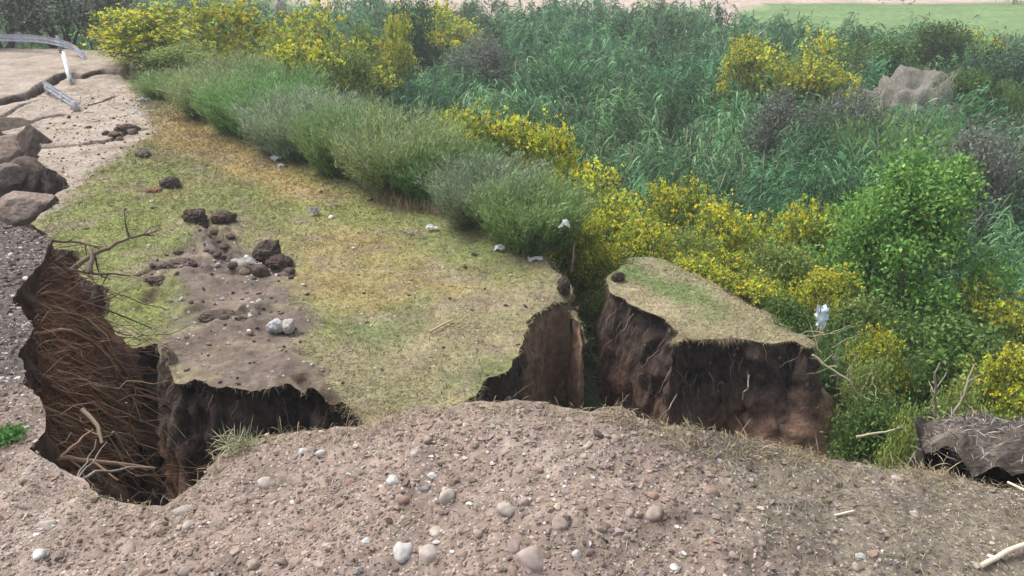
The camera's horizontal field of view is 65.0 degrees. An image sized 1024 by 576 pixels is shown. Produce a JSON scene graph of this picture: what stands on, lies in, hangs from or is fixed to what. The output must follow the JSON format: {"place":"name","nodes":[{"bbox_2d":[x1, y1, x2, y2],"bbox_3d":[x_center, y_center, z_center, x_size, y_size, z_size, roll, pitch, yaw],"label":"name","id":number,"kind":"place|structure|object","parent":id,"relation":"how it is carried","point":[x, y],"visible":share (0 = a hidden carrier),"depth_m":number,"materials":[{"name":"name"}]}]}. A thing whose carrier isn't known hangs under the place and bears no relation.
{"place":"outdoors","nodes":[
{"label":"outdoors","id":0,"kind":"place"},
{"bbox_2d":[0,48,586,503],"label":"grassy terrace","id":1,"kind":"structure","parent":0,"point":[24,74],"depth_m":13.20,"materials":[{"name":"plant"}]},
{"bbox_2d":[0,133,21,163],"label":"earth chunk","id":2,"kind":"object","parent":1,"relation":"on","point":[10,149],"visible":0.33,"depth_m":21.52,"materials":[{"name":"soil"}]},
{"bbox_2d":[0,163,25,193],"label":"earth chunk","id":3,"kind":"object","parent":1,"relation":"on","point":[12,176],"visible":0.84,"depth_m":19.52,"materials":[{"name":"soil"}]},
{"bbox_2d":[0,117,34,135],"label":"earth chunk","id":4,"kind":"object","parent":1,"relation":"on","point":[8,123],"visible":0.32,"depth_m":23.39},
{"bbox_2d":[0,156,42,196],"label":"earth chunk","id":5,"kind":"object","parent":1,"relation":"on","point":[34,175],"visible":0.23,"depth_m":19.72,"materials":[{"name":"soil"}]},
{"bbox_2d":[0,191,54,226],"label":"earth chunk","id":6,"kind":"object","parent":1,"relation":"on","point":[20,208],"visible":0.88,"depth_m":17.65,"materials":[{"name":"stone"}]},
{"bbox_2d":[0,0,59,47],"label":"grey bush","id":7,"kind":"object","parent":1,"relation":"on","point":[10,44],"visible":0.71,"depth_m":36.46,"materials":[{"name":"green plant"}]},
{"bbox_2d":[16,124,52,158],"bbox_3d":[-12.913,-3.679,21.897,1.276,1.562,1.110,2,25,5],"label":"earth chunk","id":8,"kind":"object","parent":1,"relation":"on","point":[30,138],"visible":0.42,"depth_m":21.55,"materials":[{"name":"soil"}]},
{"bbox_2d":[0,32,85,58],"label":"guardrail","id":9,"kind":"object","parent":1,"relation":"on","point":[19,37],"visible":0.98,"depth_m":34.83,"materials":[{"name":"metal"}]},
{"bbox_2d":[0,0,115,48],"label":"grey bush","id":10,"kind":"object","parent":1,"relation":"on","point":[60,20],"visible":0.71,"depth_m":36.98,"materials":[{"name":"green plant"}]},
{"bbox_2d":[42,79,79,111],"bbox_3d":[-14.734,-6.324,26.227,0.252,0.495,3.836,-20,31,-36],"label":"fallen rail piece","id":11,"kind":"object","parent":1,"relation":"on","point":[59,94],"visible":1,"depth_m":26.12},
{"bbox_2d":[49,0,151,52],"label":"grey bush","id":12,"kind":"object","parent":1,"relation":"on","point":[125,4],"visible":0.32,"depth_m":38.29,"materials":[{"name":"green plant"}]},
{"bbox_2d":[70,209,159,281],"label":"dead branch","id":13,"kind":"object","parent":1,"relation":"on","point":[82,261],"visible":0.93,"depth_m":7.71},
{"bbox_2d":[68,0,219,74],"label":"flowering shrub","id":14,"kind":"object","parent":1,"relation":"on","point":[127,40],"visible":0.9,"depth_m":31.02,"materials":[{"name":"yellow plant"}]},
{"bbox_2d":[121,66,195,99],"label":"feathery shrub","id":15,"kind":"object","parent":1,"relation":"on","point":[148,89],"visible":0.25,"depth_m":26.50,"materials":[{"name":"green plant"}]},
{"bbox_2d":[156,258,196,268],"bbox_3d":[-5.868,-0.415,14.058,0.722,0.215,0.450,0,25,0],"label":"earth clod","id":16,"kind":"object","parent":1,"relation":"on","point":[173,263],"visible":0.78,"depth_m":13.95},
{"bbox_2d":[138,39,215,76],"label":"light green bush","id":17,"kind":"object","parent":1,"relation":"on","point":[174,52],"visible":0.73,"depth_m":29.84,"materials":[{"name":"green plant"}]},
{"bbox_2d":[155,61,264,120],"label":"feathery shrub","id":18,"kind":"object","parent":1,"relation":"on","point":[181,99],"visible":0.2,"depth_m":23.75,"materials":[{"name":"green plant"}]},
{"bbox_2d":[198,309,236,322],"bbox_3d":[-4.458,0.437,12.251,0.634,0.186,0.353,0,25,0],"label":"earth clod","id":19,"kind":"object","parent":1,"relation":"on","point":[221,314],"visible":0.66,"depth_m":12.16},
{"bbox_2d":[161,44,289,83],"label":"feathery shrub","id":20,"kind":"object","parent":1,"relation":"on","point":[221,63],"visible":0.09,"depth_m":27.11,"materials":[{"name":"green plant"}]},
{"bbox_2d":[186,64,319,139],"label":"feathery shrub","id":21,"kind":"object","parent":1,"relation":"on","point":[220,119],"visible":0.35,"depth_m":21.95,"materials":[{"name":"green plant"}]},
{"bbox_2d":[252,239,280,264],"bbox_3d":[-4.345,-0.632,14.276,0.531,0.529,0.479,0,25,0],"label":"earth clod","id":22,"kind":"object","parent":1,"relation":"on","point":[263,251],"visible":0.76,"depth_m":14.11,"materials":[{"name":"soil"}]},
{"bbox_2d":[217,54,338,99],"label":"feathery shrub","id":23,"kind":"object","parent":1,"relation":"on","point":[310,76],"visible":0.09,"depth_m":25.22,"materials":[{"name":"green plant"}]},
{"bbox_2d":[264,253,293,268],"bbox_3d":[-4.087,-0.448,14.107,0.529,0.299,0.388,0,25,0],"label":"earth clod","id":24,"kind":"object","parent":1,"relation":"on","point":[276,261],"visible":0.95,"depth_m":14.02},
{"bbox_2d":[34,97,527,390],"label":"crumbs","id":25,"kind":"object","parent":1,"relation":"on","point":[249,332],"visible":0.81,"depth_m":14.20,"materials":[{"name":"soil"}]},
{"bbox_2d":[2,86,588,423],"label":"grass","id":26,"kind":"structure","parent":1,"relation":"on","point":[208,153],"depth_m":15.68,"materials":[{"name":"plant"}]},
{"bbox_2d":[218,80,377,162],"bbox_3d":[-5.640,-4.283,20.630,3.594,2.100,3.738,16,29,30],"label":"feathery shrub","id":27,"kind":"object","parent":1,"relation":"on","point":[265,129],"visible":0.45,"depth_m":20.15,"materials":[{"name":"green plant"}]},
{"bbox_2d":[279,93,413,178],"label":"feathery shrub","id":28,"kind":"object","parent":1,"relation":"on","point":[316,150],"visible":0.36,"depth_m":18.61,"materials":[{"name":"green plant"}]},
{"bbox_2d":[316,98,482,198],"bbox_3d":[-2.481,-3.050,17.820,3.419,2.036,3.494,-19,31,-35],"label":"feathery shrub","id":29,"kind":"object","parent":1,"relation":"on","point":[364,166],"visible":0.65,"depth_m":17.24,"materials":[{"name":"green plant"}]},
{"bbox_2d":[372,188,443,218],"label":"dry stalks","id":30,"kind":"object","parent":1,"relation":"on","point":[425,205],"visible":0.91,"depth_m":16.78,"materials":[{"name":"plant"}]},
{"bbox_2d":[380,126,513,209],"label":"feathery shrub","id":31,"kind":"object","parent":1,"relation":"on","point":[412,189],"visible":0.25,"depth_m":16.71,"materials":[{"name":"green plant"}]},
{"bbox_2d":[411,145,558,230],"bbox_3d":[-0.512,-1.964,15.845,2.809,1.567,3.000,12,28,24],"label":"feathery shrub","id":32,"kind":"object","parent":1,"relation":"on","point":[452,193],"visible":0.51,"depth_m":15.59,"materials":[{"name":"green plant"}]},
{"bbox_2d":[460,161,615,256],"bbox_3d":[0.286,-1.433,14.742,2.681,1.485,2.648,-19,31,-35],"label":"feathery shrub","id":33,"kind":"object","parent":1,"relation":"on","point":[532,225],"visible":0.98,"depth_m":14.43,"materials":[{"name":"green plant"}]},
{"bbox_2d":[0,222,1023,575],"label":"berm ground","id":34,"kind":"structure","parent":0,"point":[26,296],"depth_m":3.18,"materials":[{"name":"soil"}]},
{"bbox_2d":[0,422,35,447],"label":"weed","id":35,"kind":"object","parent":34,"relation":"on","point":[9,432],"visible":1,"depth_m":3.94,"materials":[{"name":"green plant"}]},
{"bbox_2d":[33,328,141,406],"bbox_3d":[-3.316,0.678,6.330,0.323,1.222,0.921,0,25,0],"label":"exposed root","id":36,"kind":"object","parent":34,"relation":"on","point":[94,344],"visible":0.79,"depth_m":6.11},
{"bbox_2d":[56,429,154,491],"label":"dead branch","id":37,"kind":"object","parent":34,"relation":"on","point":[74,461],"visible":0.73,"depth_m":4.44,"materials":[{"name":"wood"}]},
{"bbox_2d":[77,439,146,483],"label":"dead branch","id":38,"kind":"object","parent":34,"relation":"on","point":[79,474],"visible":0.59,"depth_m":4.14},
{"bbox_2d":[31,217,206,504],"bbox_3d":[-3.044,1.021,6.457,1.584,2.525,4.153,-12,28,-24],"label":"root tangle","id":39,"kind":"object","parent":34,"relation":"hanging from","point":[57,385],"visible":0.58,"depth_m":5.96,"materials":[{"name":"plant"}]},
{"bbox_2d":[207,418,271,467],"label":"dry tuft","id":40,"kind":"object","parent":34,"relation":"on","point":[236,444],"visible":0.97,"depth_m":3.71,"materials":[{"name":"plant"}]},
{"bbox_2d":[393,542,412,563],"bbox_3d":[-0.390,0.960,2.910,0.081,0.056,0.088,8,23,-11],"label":"stone","id":41,"kind":"object","parent":34,"relation":"on","point":[402,552],"visible":0.96,"depth_m":2.89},
{"bbox_2d":[419,544,437,562],"bbox_3d":[-0.293,0.961,2.892,0.085,0.070,0.084,-1,25,-3],"label":"stone","id":42,"kind":"object","parent":34,"relation":"on","point":[428,553],"visible":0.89,"depth_m":2.86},
{"bbox_2d":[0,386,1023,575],"bbox_3d":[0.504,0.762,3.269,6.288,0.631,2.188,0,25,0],"label":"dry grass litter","id":43,"kind":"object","parent":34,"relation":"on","point":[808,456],"visible":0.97,"depth_m":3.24,"materials":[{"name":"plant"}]},
{"bbox_2d":[516,546,543,571],"bbox_3d":[0.069,0.941,2.778,0.085,0.088,0.123,-17,30,-32],"label":"stone","id":44,"kind":"object","parent":34,"relation":"on","point":[530,557],"visible":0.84,"depth_m":2.75,"materials":[{"name":"stone"}]},
{"bbox_2d":[908,406,1023,490],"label":"broken clod","id":45,"kind":"object","parent":34,"relation":"on","point":[978,447],"visible":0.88,"depth_m":5.41,"materials":[{"name":"soil"}]},
{"bbox_2d":[979,542,1023,567],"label":"stick","id":46,"kind":"object","parent":34,"relation":"on","point":[1000,555],"visible":1,"depth_m":2.96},
{"bbox_2d":[2,0,1023,457],"bbox_3d":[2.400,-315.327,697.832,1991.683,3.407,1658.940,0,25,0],"label":"ground","id":47,"kind":"structure","parent":0,"point":[1004,14],"depth_m":94.88,"materials":[{"name":"plant"}]},
{"bbox_2d":[151,0,314,68],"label":"flowering shrub","id":48,"kind":"object","parent":47,"relation":"on","point":[233,15],"visible":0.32,"depth_m":35.06,"materials":[{"name":"yellow plant"}]},
{"bbox_2d":[235,33,298,68],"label":"light green bush","id":49,"kind":"object","parent":47,"relation":"on","point":[268,44],"visible":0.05,"depth_m":33.61,"materials":[{"name":"green plant"}]},
{"bbox_2d":[258,30,360,106],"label":"flowering shrub","id":50,"kind":"object","parent":47,"relation":"on","point":[289,51],"visible":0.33,"depth_m":29.80,"materials":[{"name":"yellow plant"}]},
{"bbox_2d":[251,0,403,106],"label":"flowering shrub","id":51,"kind":"object","parent":47,"relation":"on","point":[319,19],"visible":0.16,"depth_m":37.71,"materials":[{"name":"yellow plant"}]},
{"bbox_2d":[321,37,394,115],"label":"light green bush","id":52,"kind":"object","parent":47,"relation":"on","point":[354,67],"visible":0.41,"depth_m":31.20,"materials":[{"name":"green plant"}]},
{"bbox_2d":[331,18,403,105],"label":"light green bush","id":53,"kind":"object","parent":47,"relation":"on","point":[361,33],"visible":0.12,"depth_m":39.13,"materials":[{"name":"green plant"}]},
{"bbox_2d":[379,1,424,96],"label":"flowering shrub","id":54,"kind":"object","parent":47,"relation":"on","point":[400,32],"visible":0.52,"depth_m":41.30,"materials":[{"name":"yellow plant"}]},
{"bbox_2d":[383,0,443,68],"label":"dark bush","id":55,"kind":"object","parent":47,"relation":"on","point":[422,47],"visible":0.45,"depth_m":49.65,"materials":[{"name":"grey plant"}]},
{"bbox_2d":[413,0,492,69],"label":"flowering shrub","id":56,"kind":"object","parent":47,"relation":"on","point":[456,34],"visible":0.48,"depth_m":52.55,"materials":[{"name":"yellow plant"}]},
{"bbox_2d":[439,26,520,95],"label":"grey bush","id":57,"kind":"object","parent":47,"relation":"on","point":[482,50],"visible":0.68,"depth_m":44.55,"materials":[{"name":"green plant"}]},
{"bbox_2d":[448,94,557,177],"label":"flowering shrub","id":58,"kind":"object","parent":47,"relation":"on","point":[503,131],"visible":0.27,"depth_m":20.82,"materials":[{"name":"yellow plant"}]},
{"bbox_2d":[0,0,1023,384],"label":"reed bed","id":59,"kind":"object","parent":47,"relation":"on","point":[572,64],"visible":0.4,"depth_m":38.51,"materials":[{"name":"green plant"}]},
{"bbox_2d":[15,33,1012,464],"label":"undergrowth","id":60,"kind":"object","parent":47,"relation":"on","point":[591,345],"visible":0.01,"depth_m":14.52,"materials":[{"name":"green plant"}]},
{"bbox_2d":[48,0,1023,43],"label":"scrub","id":61,"kind":"object","parent":47,"relation":"on","point":[1011,35],"visible":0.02,"depth_m":75.25,"materials":[{"name":"green plant"}]},
{"bbox_2d":[520,108,598,201],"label":"flowering shrub","id":62,"kind":"object","parent":47,"relation":"on","point":[562,143],"visible":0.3,"depth_m":20.35,"materials":[{"name":"yellow plant"}]},
{"bbox_2d":[545,211,622,316],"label":"flowering shrub","id":63,"kind":"object","parent":47,"relation":"on","point":[586,239],"visible":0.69,"depth_m":15.91,"materials":[{"name":"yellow plant"}]},
{"bbox_2d":[576,288,605,346],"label":"light green bush","id":64,"kind":"object","parent":47,"relation":"on","point":[592,306],"visible":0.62,"depth_m":15.12,"materials":[{"name":"green plant"}]},
{"bbox_2d":[543,156,654,280],"bbox_3d":[1.681,-1.216,18.199,2.980,3.475,3.145,4,25,8],"label":"flowering shrub","id":65,"kind":"object","parent":47,"relation":"on","point":[614,211],"visible":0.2,"depth_m":17.80,"materials":[{"name":"yellow plant"}]},
{"bbox_2d":[593,212,682,297],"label":"flowering shrub","id":66,"kind":"object","parent":47,"relation":"on","point":[651,239],"visible":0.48,"depth_m":16.01,"materials":[{"name":"yellow plant"}]},
{"bbox_2d":[638,168,712,252],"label":"flowering shrub","id":67,"kind":"object","parent":47,"relation":"on","point":[675,196],"visible":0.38,"depth_m":20.44,"materials":[{"name":"yellow plant"}]},
{"bbox_2d":[664,224,722,266],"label":"light green bush","id":68,"kind":"object","parent":47,"relation":"on","point":[683,240],"visible":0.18,"depth_m":17.34,"materials":[{"name":"green plant"}]},
{"bbox_2d":[657,249,742,287],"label":"flowering shrub","id":69,"kind":"object","parent":47,"relation":"on","point":[702,267],"visible":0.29,"depth_m":15.24,"materials":[{"name":"yellow plant"}]},
{"bbox_2d":[663,188,769,269],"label":"flowering shrub","id":70,"kind":"object","parent":47,"relation":"on","point":[720,211],"visible":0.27,"depth_m":19.00,"materials":[{"name":"yellow plant"}]},
{"bbox_2d":[593,257,844,460],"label":"earth block","id":71,"kind":"structure","parent":47,"relation":"on","point":[781,401],"depth_m":12.06,"materials":[{"name":"soil"}]},
{"bbox_2d":[593,288,819,426],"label":"rootlets","id":72,"kind":"object","parent":71,"relation":"hanging from","point":[676,364],"visible":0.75,"depth_m":12.06,"materials":[{"name":"plant"}]},
{"bbox_2d":[604,256,819,349],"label":"grass","id":73,"kind":"structure","parent":71,"relation":"on","point":[638,284],"depth_m":12.55,"materials":[{"name":"plant"}]},
{"bbox_2d":[782,285,916,416],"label":"dry stems","id":74,"kind":"object","parent":71,"relation":"on","point":[820,334],"visible":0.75,"depth_m":10.88,"materials":[{"name":"plant"}]},
{"bbox_2d":[709,28,780,138],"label":"flowering shrub","id":75,"kind":"object","parent":47,"relation":"on","point":[742,47],"visible":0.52,"depth_m":39.65,"materials":[{"name":"yellow plant"}]},
{"bbox_2d":[707,258,805,327],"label":"flowering shrub","id":76,"kind":"object","parent":47,"relation":"on","point":[749,292],"visible":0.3,"depth_m":14.62,"materials":[{"name":"yellow plant"}]},
{"bbox_2d":[707,207,811,289],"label":"flowering shrub","id":77,"kind":"object","parent":47,"relation":"on","point":[734,257],"visible":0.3,"depth_m":18.31,"materials":[{"name":"yellow plant"}]},
{"bbox_2d":[737,236,823,324],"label":"light green bush","id":78,"kind":"object","parent":47,"relation":"on","point":[789,263],"visible":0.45,"depth_m":15.82,"materials":[{"name":"green plant"}]},
{"bbox_2d":[734,81,829,190],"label":"grey bush","id":79,"kind":"object","parent":47,"relation":"on","point":[780,111],"visible":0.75,"depth_m":31.88,"materials":[{"name":"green plant"}]},
{"bbox_2d":[756,292,827,354],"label":"green bush","id":80,"kind":"object","parent":47,"relation":"on","point":[791,311],"visible":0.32,"depth_m":13.34,"materials":[{"name":"green plant"}]},
{"bbox_2d":[732,25,863,123],"bbox_3d":[14.180,-9.827,39.686,6.555,6.267,5.731,11,27,23],"label":"flowering shrub","id":81,"kind":"object","parent":47,"relation":"on","point":[809,76],"visible":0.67,"depth_m":38.20,"materials":[{"name":"yellow plant"}]},
{"bbox_2d":[757,192,862,295],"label":"flowering shrub","id":82,"kind":"object","parent":47,"relation":"on","point":[804,221],"visible":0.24,"depth_m":18.39,"materials":[{"name":"yellow plant"}]},
{"bbox_2d":[762,250,866,335],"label":"flowering shrub","id":83,"kind":"object","parent":47,"relation":"on","point":[812,289],"visible":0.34,"depth_m":14.21,"materials":[{"name":"yellow plant"}]},
{"bbox_2d":[792,154,866,275],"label":"dark bush","id":84,"kind":"object","parent":47,"relation":"on","point":[824,191],"visible":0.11,"depth_m":21.98,"materials":[{"name":"green plant"}]},
{"bbox_2d":[794,312,883,414],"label":"feathery shrub","id":85,"kind":"object","parent":47,"relation":"on","point":[821,374],"visible":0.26,"depth_m":13.05,"materials":[{"name":"green plant"}]},
{"bbox_2d":[797,78,893,195],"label":"grey bush","id":86,"kind":"object","parent":47,"relation":"on","point":[859,106],"visible":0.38,"depth_m":31.89,"materials":[{"name":"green plant"}]},
{"bbox_2d":[806,291,893,345],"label":"light green bush","id":87,"kind":"object","parent":47,"relation":"on","point":[837,316],"visible":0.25,"depth_m":13.45,"materials":[{"name":"green plant"}]},
{"bbox_2d":[828,348,900,461],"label":"light green bush","id":88,"kind":"object","parent":47,"relation":"on","point":[861,370],"visible":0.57,"depth_m":11.37,"materials":[{"name":"green plant"}]},
{"bbox_2d":[819,382,927,468],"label":"green bush","id":89,"kind":"object","parent":47,"relation":"on","point":[867,419],"visible":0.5,"depth_m":10.17,"materials":[{"name":"green plant"}]},
{"bbox_2d":[830,318,926,415],"bbox_3d":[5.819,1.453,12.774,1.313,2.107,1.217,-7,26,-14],"label":"flowering shrub","id":90,"kind":"object","parent":47,"relation":"on","point":[876,343],"visible":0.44,"depth_m":12.51,"materials":[{"name":"yellow plant"}]},
{"bbox_2d":[820,285,936,397],"bbox_3d":[6.101,1.163,13.845,1.869,2.163,2.739,19,31,35],"label":"green bush","id":91,"kind":"object","parent":47,"relation":"on","point":[889,316],"visible":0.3,"depth_m":13.43,"materials":[{"name":"green plant"}]},
{"bbox_2d":[833,34,926,88],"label":"green bush","id":92,"kind":"object","parent":47,"relation":"on","point":[897,48],"visible":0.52,"depth_m":44.76,"materials":[{"name":"green plant"}]},
{"bbox_2d":[812,93,981,185],"bbox_3d":[14.733,-4.972,30.713,6.047,4.484,6.231,-3,25,-7],"label":"feathery shrub","id":93,"kind":"object","parent":47,"relation":"on","point":[851,133],"visible":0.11,"depth_m":30.19,"materials":[{"name":"green plant"}]},
{"bbox_2d":[868,388,930,469],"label":"light green bush","id":94,"kind":"object","parent":47,"relation":"on","point":[899,445],"visible":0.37,"depth_m":9.14,"materials":[{"name":"green plant"}]},
{"bbox_2d":[786,125,1023,365],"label":"leafy tree","id":95,"kind":"object","parent":47,"relation":"on","point":[923,205],"visible":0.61,"depth_m":15.50,"materials":[{"name":"green plant"}]},
{"bbox_2d":[856,64,981,135],"bbox_3d":[19.294,-6.372,38.705,5.727,8.269,6.142,0,25,0],"label":"dirt mound","id":96,"kind":"object","parent":47,"relation":"on","point":[904,82],"visible":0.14,"depth_m":37.08,"materials":[{"name":"soil"}]},
{"bbox_2d":[904,19,987,70],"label":"green bush","id":97,"kind":"object","parent":47,"relation":"on","point":[934,33],"visible":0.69,"depth_m":48.06,"materials":[{"name":"green plant"}]},
{"bbox_2d":[878,304,1023,419],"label":"green bush","id":98,"kind":"object","parent":47,"relation":"on","point":[954,347],"visible":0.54,"depth_m":12.56,"materials":[{"name":"green plant"}]},
{"bbox_2d":[925,64,994,128],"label":"green bush","id":99,"kind":"object","parent":47,"relation":"on","point":[976,79],"visible":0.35,"depth_m":35.95,"materials":[{"name":"green plant"}]},
{"bbox_2d":[907,109,1023,246],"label":"grey bush","id":100,"kind":"object","parent":47,"relation":"on","point":[992,159],"visible":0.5,"depth_m":24.24,"materials":[{"name":"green plant"}]},
{"bbox_2d":[919,368,1022,421],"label":"light green bush","id":101,"kind":"object","parent":47,"relation":"on","point":[954,398],"visible":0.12,"depth_m":10.18,"materials":[{"name":"green plant"}]},
{"bbox_2d":[920,270,1023,383],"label":"flowering shrub","id":102,"kind":"object","parent":47,"relation":"on","point":[1007,317],"visible":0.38,"depth_m":14.98,"materials":[{"name":"yellow plant"}]},
{"bbox_2d":[937,323,1023,421],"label":"flowering shrub","id":103,"kind":"object","parent":47,"relation":"on","point":[1010,395],"visible":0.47,"depth_m":11.54,"materials":[{"name":"yellow plant"}]},
{"bbox_2d":[946,25,1015,76],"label":"flowering shrub","id":104,"kind":"object","parent":47,"relation":"on","point":[991,40],"visible":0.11,"depth_m":48.42,"materials":[{"name":"yellow plant"}]},
{"bbox_2d":[949,42,1023,123],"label":"dark bush","id":105,"kind":"object","parent":47,"relation":"on","point":[999,68],"visible":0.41,"depth_m":40.64,"materials":[{"name":"green plant"}]},
{"bbox_2d":[952,109,1023,254],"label":"grey bush","id":106,"kind":"object","parent":47,"relation":"on","point":[1015,144],"visible":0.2,"depth_m":25.46,"materials":[{"name":"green plant"}]},
{"bbox_2d":[976,77,1023,135],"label":"green bush","id":107,"kind":"object","parent":47,"relation":"on","point":[1001,91],"visible":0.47,"depth_m":35.73,"materials":[{"name":"green plant"}]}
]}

